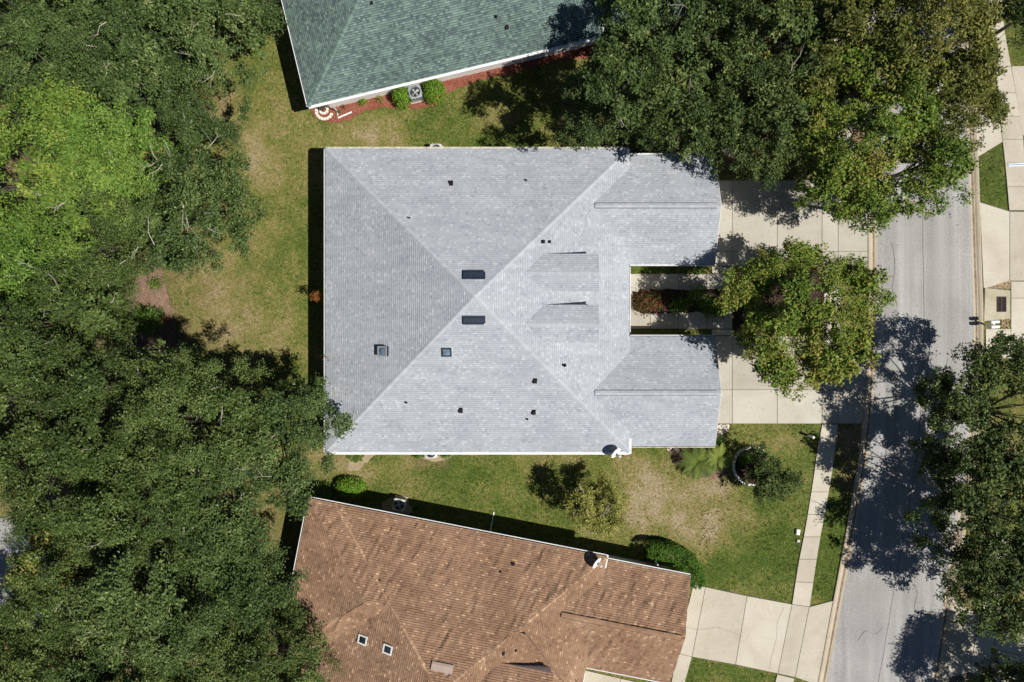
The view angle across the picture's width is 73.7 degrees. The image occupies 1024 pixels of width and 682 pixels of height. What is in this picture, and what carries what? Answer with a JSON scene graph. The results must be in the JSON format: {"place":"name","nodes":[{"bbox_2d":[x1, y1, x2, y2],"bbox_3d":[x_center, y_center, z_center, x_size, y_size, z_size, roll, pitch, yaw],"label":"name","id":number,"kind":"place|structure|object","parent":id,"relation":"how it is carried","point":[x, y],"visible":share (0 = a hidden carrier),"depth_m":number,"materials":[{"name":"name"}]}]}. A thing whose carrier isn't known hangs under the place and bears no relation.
{"place":"outdoors","nodes":[
{"label":"outdoors","id":0,"kind":"place"},
{"bbox_2d":[0,518,46,628],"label":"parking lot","id":1,"kind":"structure","parent":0,"point":[5,550],"depth_m":47.97,"materials":[{"name":"grey asphalt"}]},
{"bbox_2d":[0,0,1023,681],"bbox_3d":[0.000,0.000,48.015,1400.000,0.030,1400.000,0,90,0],"label":"lawn","id":2,"kind":"structure","parent":0,"point":[516,480],"depth_m":48.01,"materials":[{"name":"green plant"}]},
{"bbox_2d":[0,597,85,681],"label":"tree","id":3,"kind":"object","parent":2,"relation":"on","point":[23,650],"visible":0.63,"depth_m":39.84,"materials":[{"name":"green plant"}]},
{"bbox_2d":[0,198,96,317],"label":"tree","id":4,"kind":"object","parent":2,"relation":"on","point":[16,252],"visible":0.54,"depth_m":38.17,"materials":[{"name":"green plant"}]},
{"bbox_2d":[0,519,99,596],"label":"tree","id":5,"kind":"object","parent":2,"relation":"on","point":[32,540],"visible":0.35,"depth_m":40.50,"materials":[{"name":"green plant"}]},
{"bbox_2d":[0,0,110,102],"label":"tree","id":6,"kind":"object","parent":2,"relation":"on","point":[26,30],"visible":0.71,"depth_m":37.47,"materials":[{"name":"green plant"}]},
{"bbox_2d":[0,322,116,484],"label":"tree","id":7,"kind":"object","parent":2,"relation":"on","point":[6,453],"visible":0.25,"depth_m":39.34,"materials":[{"name":"green plant"}]},
{"bbox_2d":[0,14,119,148],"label":"tree","id":8,"kind":"object","parent":2,"relation":"on","point":[30,73],"visible":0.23,"depth_m":39.34,"materials":[{"name":"green plant"}]},
{"bbox_2d":[0,407,137,551],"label":"tree","id":9,"kind":"object","parent":2,"relation":"on","point":[30,520],"visible":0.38,"depth_m":40.36,"materials":[{"name":"green plant"}]},
{"bbox_2d":[0,250,142,406],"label":"tree","id":10,"kind":"object","parent":2,"relation":"on","point":[58,300],"visible":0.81,"depth_m":38.58,"materials":[{"name":"green plant"}]},
{"bbox_2d":[0,69,148,261],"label":"tree","id":11,"kind":"object","parent":2,"relation":"on","point":[53,195],"visible":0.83,"depth_m":37.43,"materials":[{"name":"green plant"}]},
{"bbox_2d":[0,523,172,681],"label":"tree","id":12,"kind":"object","parent":2,"relation":"on","point":[46,600],"visible":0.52,"depth_m":39.18,"materials":[{"name":"green plant"}]},
{"bbox_2d":[23,327,176,477],"bbox_3d":[-24.058,3.335,42.100,7.992,12.000,8.229,0,90,0],"label":"tree","id":13,"kind":"object","parent":2,"relation":"on","point":[70,444],"visible":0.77,"depth_m":37.53,"materials":[{"name":"green plant"}]},
{"bbox_2d":[32,90,181,201],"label":"tree","id":14,"kind":"object","parent":2,"relation":"on","point":[119,125],"visible":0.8,"depth_m":38.22,"materials":[{"name":"green plant"}]},
{"bbox_2d":[20,0,205,113],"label":"tree","id":15,"kind":"object","parent":2,"relation":"on","point":[128,11],"visible":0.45,"depth_m":38.63,"materials":[{"name":"green plant"}]},
{"bbox_2d":[40,173,195,299],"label":"tree","id":16,"kind":"object","parent":2,"relation":"on","point":[108,226],"visible":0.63,"depth_m":40.09,"materials":[{"name":"green plant"}]},
{"bbox_2d":[31,608,205,681],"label":"tree","id":17,"kind":"object","parent":2,"relation":"on","point":[102,670],"visible":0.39,"depth_m":39.99,"materials":[{"name":"green plant"}]},
{"bbox_2d":[35,407,228,602],"bbox_3d":[-21.599,9.665,41.931,10.400,12.338,11.242,23,90,0],"label":"tree","id":18,"kind":"object","parent":2,"relation":"on","point":[89,516],"visible":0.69,"depth_m":38.06,"materials":[{"name":"green plant"}]},
{"bbox_2d":[81,20,206,128],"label":"tree","id":19,"kind":"object","parent":2,"relation":"on","point":[106,88],"visible":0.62,"depth_m":39.41,"materials":[{"name":"green plant"}]},
{"bbox_2d":[117,265,175,359],"bbox_3d":[-25.795,-1.939,47.984,4.358,0.152,7.023,0,90,0],"label":"mulch bed","id":20,"kind":"object","parent":2,"relation":"on","point":[156,299],"visible":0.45,"depth_m":47.98,"materials":[{"name":"brown soil"}]},
{"bbox_2d":[54,255,142,345],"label":"tree","id":21,"kind":"object","parent":20,"relation":"on","point":[129,290],"visible":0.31,"depth_m":42.16,"materials":[{"name":"green plant"}]},
{"bbox_2d":[131,304,168,334],"bbox_3d":[-25.411,-1.456,47.306,2.731,2.163,2.461,0,90,0],"label":"shrub","id":22,"kind":"object","parent":20,"relation":"on","point":[146,324],"visible":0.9,"depth_m":47.10,"materials":[{"name":"green plant"}]},
{"bbox_2d":[146,276,168,292],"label":"shrub","id":23,"kind":"object","parent":20,"relation":"on","point":[153,286],"visible":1,"depth_m":47.63,"materials":[{"name":"green plant"}]},
{"bbox_2d":[59,501,266,681],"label":"tree","id":24,"kind":"object","parent":2,"relation":"on","point":[144,617],"visible":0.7,"depth_m":38.18,"materials":[{"name":"green plant"}]},
{"bbox_2d":[81,337,285,519],"bbox_3d":[-17.804,4.168,40.804,10.162,14.593,9.286,-37,90,0],"label":"tree","id":25,"kind":"object","parent":2,"relation":"on","point":[156,374],"visible":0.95,"depth_m":36.86,"materials":[{"name":"green plant"}]},
{"bbox_2d":[129,0,270,101],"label":"tree","id":26,"kind":"object","parent":2,"relation":"on","point":[194,43],"visible":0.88,"depth_m":40.42,"materials":[{"name":"green plant"}]},
{"bbox_2d":[132,129,270,281],"bbox_3d":[-18.654,-7.708,42.496,7.685,11.208,8.052,-14,90,0],"label":"tree","id":27,"kind":"object","parent":2,"relation":"on","point":[185,198],"visible":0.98,"depth_m":39.46,"materials":[{"name":"green plant"}]},
{"bbox_2d":[153,75,252,157],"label":"tree","id":28,"kind":"object","parent":2,"relation":"on","point":[183,127],"visible":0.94,"depth_m":41.79,"materials":[{"name":"green plant"}]},
{"bbox_2d":[131,595,286,681],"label":"tree","id":29,"kind":"object","parent":2,"relation":"on","point":[216,656],"visible":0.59,"depth_m":39.76,"materials":[{"name":"green plant"}]},
{"bbox_2d":[134,442,288,588],"bbox_3d":[-16.990,9.885,42.401,7.891,11.398,7.075,33,90,0],"label":"tree","id":30,"kind":"object","parent":2,"relation":"on","point":[213,543],"visible":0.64,"depth_m":38.57,"materials":[{"name":"green plant"}]},
{"bbox_2d":[177,514,311,639],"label":"tree","id":31,"kind":"object","parent":2,"relation":"on","point":[254,602],"visible":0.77,"depth_m":39.55,"materials":[{"name":"green plant"}]},
{"bbox_2d":[234,0,290,50],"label":"tree","id":32,"kind":"object","parent":2,"relation":"on","point":[270,8],"visible":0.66,"depth_m":43.04,"materials":[{"name":"green plant"}]},
{"bbox_2d":[190,372,357,520],"bbox_3d":[-14.065,6.244,42.301,9.268,11.597,8.654,0,90,0],"label":"tree","id":33,"kind":"object","parent":2,"relation":"on","point":[311,404],"visible":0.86,"depth_m":39.31,"materials":[{"name":"green plant"}]},
{"bbox_2d":[220,599,347,681],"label":"tree","id":34,"kind":"object","parent":2,"relation":"on","point":[295,638],"visible":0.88,"depth_m":40.52,"materials":[{"name":"green plant"}]},
{"bbox_2d":[309,290,323,303],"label":"shrub","id":35,"kind":"object","parent":2,"relation":"on","point":[318,296],"visible":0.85,"depth_m":45.76,"materials":[{"name":"orange plant"}]},
{"bbox_2d":[310,479,337,499],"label":"shrub","id":36,"kind":"object","parent":2,"relation":"on","point":[324,492],"visible":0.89,"depth_m":47.43,"materials":[{"name":"green plant"}]},
{"bbox_2d":[332,475,368,497],"bbox_3d":[-11.299,10.129,47.420,2.474,1.570,1.707,23,90,0],"label":"shrub","id":37,"kind":"object","parent":2,"relation":"on","point":[344,490],"visible":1,"depth_m":47.17,"materials":[{"name":"green plant"}]},
{"bbox_2d":[347,455,364,462],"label":"palm","id":38,"kind":"object","parent":2,"relation":"on","point":[354,458],"visible":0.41,"depth_m":47.30,"materials":[{"name":"green plant"}]},
{"bbox_2d":[348,455,374,470],"bbox_3d":[-10.592,8.234,48.024,2.488,0.072,1.165,-36,90,0],"label":"sand patch","id":39,"kind":"object","parent":2,"relation":"on","point":[357,466],"visible":0.62,"depth_m":47.99,"materials":[{"name":"beige sand"}]},
{"bbox_2d":[381,497,411,513],"bbox_3d":[-8.105,11.557,48.020,2.222,0.080,1.219,0,90,0],"label":"sand patch","id":40,"kind":"object","parent":2,"relation":"on","point":[387,505],"visible":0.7,"depth_m":47.98,"materials":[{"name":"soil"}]},
{"bbox_2d":[392,494,407,511],"bbox_3d":[-7.830,11.340,47.588,0.940,0.824,0.940,11,90,0],"label":"air conditioner","id":41,"kind":"object","parent":40,"relation":"on","point":[400,502],"visible":1,"depth_m":47.44,"materials":[{"name":"metal"}]},
{"bbox_2d":[419,455,451,461],"bbox_3d":[-5.424,8.104,48.020,2.760,0.080,0.798,0,90,0],"label":"sand patch","id":42,"kind":"object","parent":2,"relation":"on","point":[439,458],"visible":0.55,"depth_m":47.98,"materials":[{"name":"beige sand"}]},
{"bbox_2d":[311,44,597,122],"bbox_3d":[-3.154,-18.023,47.983,22.296,0.153,2.007,-13,90,0],"label":"mulch bed","id":43,"kind":"object","parent":2,"relation":"on","point":[355,108],"visible":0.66,"depth_m":47.98,"materials":[{"name":"red soil"}]},
{"bbox_2d":[391,86,412,110],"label":"shrub","id":44,"kind":"object","parent":43,"relation":"on","point":[405,98],"visible":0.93,"depth_m":47.02,"materials":[{"name":"green plant"}]},
{"bbox_2d":[408,85,424,103],"bbox_3d":[-6.705,-17.235,47.588,1.000,0.824,1.000,-13,90,0],"label":"air conditioner","id":45,"kind":"object","parent":43,"relation":"on","point":[415,93],"visible":1,"depth_m":47.36,"materials":[{"name":"metal"}]},
{"bbox_2d":[422,79,446,106],"bbox_3d":[-5.442,-17.396,47.345,1.830,1.835,2.003,-14,90,0],"label":"shrub","id":46,"kind":"object","parent":43,"relation":"on","point":[435,85],"visible":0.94,"depth_m":46.93,"materials":[{"name":"green plant"}]},
{"bbox_2d":[281,0,685,108],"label":"house","id":47,"kind":"structure","parent":2,"relation":"on","point":[348,51],"depth_m":44.41,"materials":[{"name":"green"}]},
{"bbox_2d":[277,496,690,681],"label":"house","id":48,"kind":"structure","parent":2,"relation":"on","point":[385,596],"depth_m":44.05,"materials":[{"name":"brown"}]},
{"bbox_2d":[324,147,721,454],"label":"house","id":49,"kind":"structure","parent":2,"relation":"on","point":[477,300],"depth_m":44.03,"materials":[{"name":"grey"}]},
{"bbox_2d":[140,100,1021,678],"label":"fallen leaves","id":50,"kind":"object","parent":2,"relation":"on","point":[710,320],"visible":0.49,"depth_m":47.88,"materials":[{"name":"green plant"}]},
{"bbox_2d":[564,469,632,536],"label":"tree","id":51,"kind":"object","parent":2,"relation":"on","point":[588,502],"visible":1,"depth_m":44.30,"materials":[{"name":"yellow plant"}]},
{"bbox_2d":[550,15,681,151],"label":"tree","id":52,"kind":"object","parent":2,"relation":"on","point":[611,51],"visible":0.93,"depth_m":39.26,"materials":[{"name":"green plant"}]},
{"bbox_2d":[643,537,705,589],"bbox_3d":[11.405,15.203,47.191,4.918,1.726,2.149,31,90,0],"label":"hedge","id":53,"kind":"object","parent":2,"relation":"on","point":[667,547],"visible":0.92,"depth_m":46.62,"materials":[{"name":"green plant"}]},
{"bbox_2d":[592,0,761,116],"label":"tree","id":54,"kind":"object","parent":2,"relation":"on","point":[646,11],"visible":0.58,"depth_m":39.52,"materials":[{"name":"green plant"}]},
{"bbox_2d":[632,289,724,315],"bbox_3d":[11.683,-2.742,47.962,6.587,0.195,1.958,0,90,0],"label":"planting bed","id":55,"kind":"object","parent":2,"relation":"on","point":[669,293],"visible":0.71,"depth_m":47.93,"materials":[{"name":"green plant"}]},
{"bbox_2d":[631,286,668,317],"bbox_3d":[9.448,-2.844,47.558,3.021,2.088,2.565,0,90,0],"label":"shrub","id":56,"kind":"object","parent":55,"relation":"on","point":[647,302],"visible":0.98,"depth_m":47.36,"materials":[{"name":"red plant"}]},
{"bbox_2d":[668,295,694,316],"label":"shrub","id":57,"kind":"object","parent":55,"relation":"on","point":[680,306],"visible":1,"depth_m":47.55,"materials":[{"name":"green plant"}]},
{"bbox_2d":[680,283,710,306],"bbox_3d":[12.935,-3.191,47.686,1.920,1.814,1.812,35,90,0],"label":"shrub","id":58,"kind":"object","parent":55,"relation":"on","point":[697,295],"visible":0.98,"depth_m":47.48,"materials":[{"name":"green plant"}]},
{"bbox_2d":[694,293,729,323],"bbox_3d":[13.973,-2.260,47.517,2.718,2.012,2.165,-11,90,0],"label":"shrub","id":59,"kind":"object","parent":55,"relation":"on","point":[709,313],"visible":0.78,"depth_m":47.31,"materials":[{"name":"green plant"}]},
{"bbox_2d":[631,47,761,163],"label":"tree","id":60,"kind":"object","parent":2,"relation":"on","point":[695,110],"visible":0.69,"depth_m":39.86,"materials":[{"name":"green plant"}]},
{"bbox_2d":[666,443,729,477],"bbox_3d":[13.119,8.388,47.988,4.564,0.144,2.515,0,90,0],"label":"planting bed","id":61,"kind":"object","parent":2,"relation":"on","point":[676,456],"visible":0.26,"depth_m":47.98,"materials":[{"name":"brown soil"}]},
{"bbox_2d":[677,448,714,480],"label":"palm","id":62,"kind":"object","parent":61,"relation":"on","point":[692,461],"visible":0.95,"depth_m":47.11,"materials":[{"name":"green plant"}]},
{"bbox_2d":[703,443,734,470],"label":"palm","id":63,"kind":"object","parent":61,"relation":"on","point":[715,462],"visible":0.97,"depth_m":46.94,"materials":[{"name":"green plant"}]},
{"bbox_2d":[715,434,726,446],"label":"shrub","id":64,"kind":"object","parent":2,"relation":"on","point":[720,438],"visible":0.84,"depth_m":47.64,"materials":[{"name":"green plant"}]},
{"bbox_2d":[715,424,729,445],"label":"gravel","id":65,"kind":"structure","parent":2,"relation":"on","point":[722,430],"depth_m":47.92,"materials":[{"name":"white gravel"}]},
{"bbox_2d":[732,446,764,485],"bbox_3d":[16.488,8.671,47.930,2.027,0.140,2.840,15,90,0],"label":"block edging","id":66,"kind":"object","parent":2,"relation":"on","point":[733,467],"visible":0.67,"depth_m":47.86,"materials":[{"name":"grey concrete"}]},
{"bbox_2d":[735,449,766,483],"bbox_3d":[16.863,8.809,47.981,2.384,0.158,2.423,0,90,0],"label":"planting bed","id":67,"kind":"object","parent":2,"relation":"on","point":[740,470],"visible":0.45,"depth_m":47.97,"materials":[{"name":"brown soil"}]},
{"bbox_2d":[738,448,752,466],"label":"shrub","id":68,"kind":"object","parent":67,"relation":"on","point":[742,459],"visible":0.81,"depth_m":47.63,"materials":[{"name":"green plant"}]},
{"bbox_2d":[742,441,803,506],"bbox_3d":[17.002,9.211,45.852,4.456,4.495,3.628,41,90,0],"label":"bush","id":69,"kind":"object","parent":67,"relation":"on","point":[774,481],"visible":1,"depth_m":44.91,"materials":[{"name":"green plant"}]},
{"bbox_2d":[677,0,833,126],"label":"tree","id":70,"kind":"object","parent":2,"relation":"on","point":[771,81],"visible":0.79,"depth_m":38.89,"materials":[{"name":"green plant"}]},
{"bbox_2d":[701,81,829,191],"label":"tree","id":71,"kind":"object","parent":2,"relation":"on","point":[743,146],"visible":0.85,"depth_m":40.64,"materials":[{"name":"green plant"}]},
{"bbox_2d":[732,267,823,333],"bbox_3d":[18.719,-2.808,47.986,6.508,0.147,4.966,0,90,0],"label":"planting bed","id":72,"kind":"object","parent":2,"relation":"on","point":[737,320],"visible":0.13,"depth_m":47.98,"materials":[{"name":"green plant"}]},
{"bbox_2d":[713,235,898,401],"bbox_3d":[17.919,-1.314,43.379,10.988,9.443,10.529,0,90,0],"label":"tree","id":73,"kind":"object","parent":72,"relation":"on","point":[834,358],"visible":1,"depth_m":41.08,"materials":[{"name":"green plant"}]},
{"bbox_2d":[743,0,925,105],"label":"tree","id":74,"kind":"object","parent":2,"relation":"on","point":[846,13],"visible":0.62,"depth_m":38.84,"materials":[{"name":"green plant"}]},
{"bbox_2d":[818,16,876,681],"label":"curb","id":75,"kind":"structure","parent":2,"relation":"on","point":[853,511],"depth_m":47.98,"materials":[{"name":"concrete"}]},
{"bbox_2d":[826,0,1006,112],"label":"tree","id":76,"kind":"object","parent":2,"relation":"on","point":[977,28],"visible":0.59,"depth_m":38.92,"materials":[{"name":"green plant"}]},
{"bbox_2d":[862,116,981,227],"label":"tree","id":77,"kind":"object","parent":2,"relation":"on","point":[958,151],"visible":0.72,"depth_m":40.86,"materials":[{"name":"green plant"}]},
{"bbox_2d":[869,35,1014,168],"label":"tree","id":78,"kind":"object","parent":2,"relation":"on","point":[968,86],"visible":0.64,"depth_m":39.95,"materials":[{"name":"green plant"}]},
{"bbox_2d":[932,6,983,681],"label":"curb","id":79,"kind":"structure","parent":2,"relation":"on","point":[947,614],"depth_m":47.98,"materials":[{"name":"concrete"}]},
{"bbox_2d":[902,431,1023,604],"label":"tree","id":80,"kind":"object","parent":2,"relation":"on","point":[966,500],"visible":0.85,"depth_m":41.17,"materials":[{"name":"green plant"}]},
{"bbox_2d":[907,330,1023,500],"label":"tree","id":81,"kind":"object","parent":2,"relation":"on","point":[988,365],"visible":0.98,"depth_m":41.09,"materials":[{"name":"green plant"}]},
{"bbox_2d":[933,518,1023,645],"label":"tree","id":82,"kind":"object","parent":2,"relation":"on","point":[992,616],"visible":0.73,"depth_m":41.56,"materials":[{"name":"green plant"}]},
{"bbox_2d":[984,320,999,328],"bbox_3d":[33.154,-1.144,47.360,0.565,1.280,0.585,-3,90,0],"label":"mailbox","id":83,"kind":"object","parent":2,"relation":"on","point":[992,324],"visible":1,"depth_m":46.82,"materials":[{"name":"white plastic"}]},
{"bbox_2d":[960,646,1023,681],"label":"tree","id":84,"kind":"object","parent":2,"relation":"on","point":[1004,668],"visible":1,"depth_m":44.01,"materials":[{"name":"green plant"}]},
{"bbox_2d":[983,288,1009,320],"bbox_3d":[34.020,-2.565,47.913,1.890,0.175,2.340,0,90,0],"label":"storm drain","id":85,"kind":"object","parent":2,"relation":"on","point":[996,304],"visible":1,"depth_m":47.86,"materials":[{"name":"concrete"}]},
{"bbox_2d":[584,670,635,681],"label":"walkway","id":86,"kind":"structure","parent":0,"point":[590,676],"depth_m":47.95,"materials":[{"name":"concrete"}]},
{"bbox_2d":[631,274,731,328],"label":"walkway","id":87,"kind":"structure","parent":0,"point":[690,320],"depth_m":47.95,"materials":[{"name":"concrete"}]},
{"bbox_2d":[712,329,731,334],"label":"walkway","id":88,"kind":"structure","parent":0,"point":[721,331],"depth_m":47.95,"materials":[{"name":"concrete"}]},
{"bbox_2d":[712,267,731,272],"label":"walkway","id":89,"kind":"structure","parent":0,"point":[716,270],"depth_m":47.95,"materials":[{"name":"concrete"}]},
{"bbox_2d":[672,586,832,681],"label":"driveway","id":90,"kind":"structure","parent":0,"point":[753,632],"depth_m":47.94,"materials":[{"name":"concrete"}]},
{"bbox_2d":[775,674,793,681],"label":"sidewalk","id":91,"kind":"structure","parent":0,"point":[780,678],"depth_m":47.95,"materials":[{"name":"concrete"}]},
{"bbox_2d":[715,336,866,423],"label":"driveway","id":92,"kind":"structure","parent":0,"point":[748,398],"depth_m":47.95,"materials":[{"name":"concrete"}]},
{"bbox_2d":[715,180,867,265],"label":"driveway","id":93,"kind":"structure","parent":0,"point":[752,216],"depth_m":47.95,"materials":[{"name":"concrete"}]},
{"bbox_2d":[792,424,837,606],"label":"sidewalk","id":94,"kind":"structure","parent":0,"point":[807,560],"depth_m":47.95,"materials":[{"name":"concrete"}]},
{"bbox_2d":[823,268,839,334],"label":"sidewalk","id":95,"kind":"structure","parent":0,"point":[830,326],"depth_m":47.94,"materials":[{"name":"concrete"}]},
{"bbox_2d":[833,38,852,158],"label":"sidewalk","id":96,"kind":"structure","parent":0,"point":[849,134],"depth_m":47.95,"materials":[{"name":"concrete"}]},
{"bbox_2d":[784,23,948,192],"bbox_3d":[20.373,-13.622,42.494,8.900,11.213,9.869,24,90,0],"label":"tree","id":97,"kind":"object","parent":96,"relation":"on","point":[902,125],"visible":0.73,"depth_m":39.42,"materials":[{"name":"green plant"}]},
{"bbox_2d":[791,138,896,222],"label":"tree","id":98,"kind":"object","parent":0,"point":[835,185],"visible":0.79,"depth_m":40.33,"materials":[{"name":"green plant"}]},
{"bbox_2d":[828,178,903,237],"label":"tree","id":99,"kind":"object","parent":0,"point":[871,211],"visible":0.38,"depth_m":41.89,"materials":[{"name":"green plant"}]},
{"bbox_2d":[827,0,973,681],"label":"road","id":100,"kind":"structure","parent":0,"point":[887,631],"depth_m":47.94,"materials":[{"name":"grey asphalt"}]},
{"bbox_2d":[942,601,1023,681],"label":"driveway","id":101,"kind":"structure","parent":0,"point":[963,653],"depth_m":47.94,"materials":[{"name":"concrete"}]},
{"bbox_2d":[976,109,1001,156],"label":"driveway","id":102,"kind":"structure","parent":0,"point":[992,140],"depth_m":47.95,"materials":[{"name":"concrete"}]},
{"bbox_2d":[989,281,1010,288],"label":"gravel","id":103,"kind":"structure","parent":0,"point":[1001,285],"depth_m":47.95,"materials":[{"name":"beige stone"}]},
{"bbox_2d":[980,202,1023,357],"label":"driveway","id":104,"kind":"structure","parent":0,"point":[1002,241],"depth_m":47.95,"materials":[{"name":"concrete"}]},
{"bbox_2d":[989,0,1023,210],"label":"sidewalk","id":105,"kind":"structure","parent":0,"point":[1012,144],"depth_m":47.94,"materials":[{"name":"concrete"}]},
{"bbox_2d":[990,0,1023,49],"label":"tree","id":106,"kind":"object","parent":105,"relation":"on","point":[1017,16],"visible":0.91,"depth_m":43.30,"materials":[{"name":"green plant"}]},
{"bbox_2d":[1011,66,1023,135],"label":"driveway","id":107,"kind":"structure","parent":0,"point":[1018,75],"depth_m":47.95,"materials":[{"name":"concrete"}]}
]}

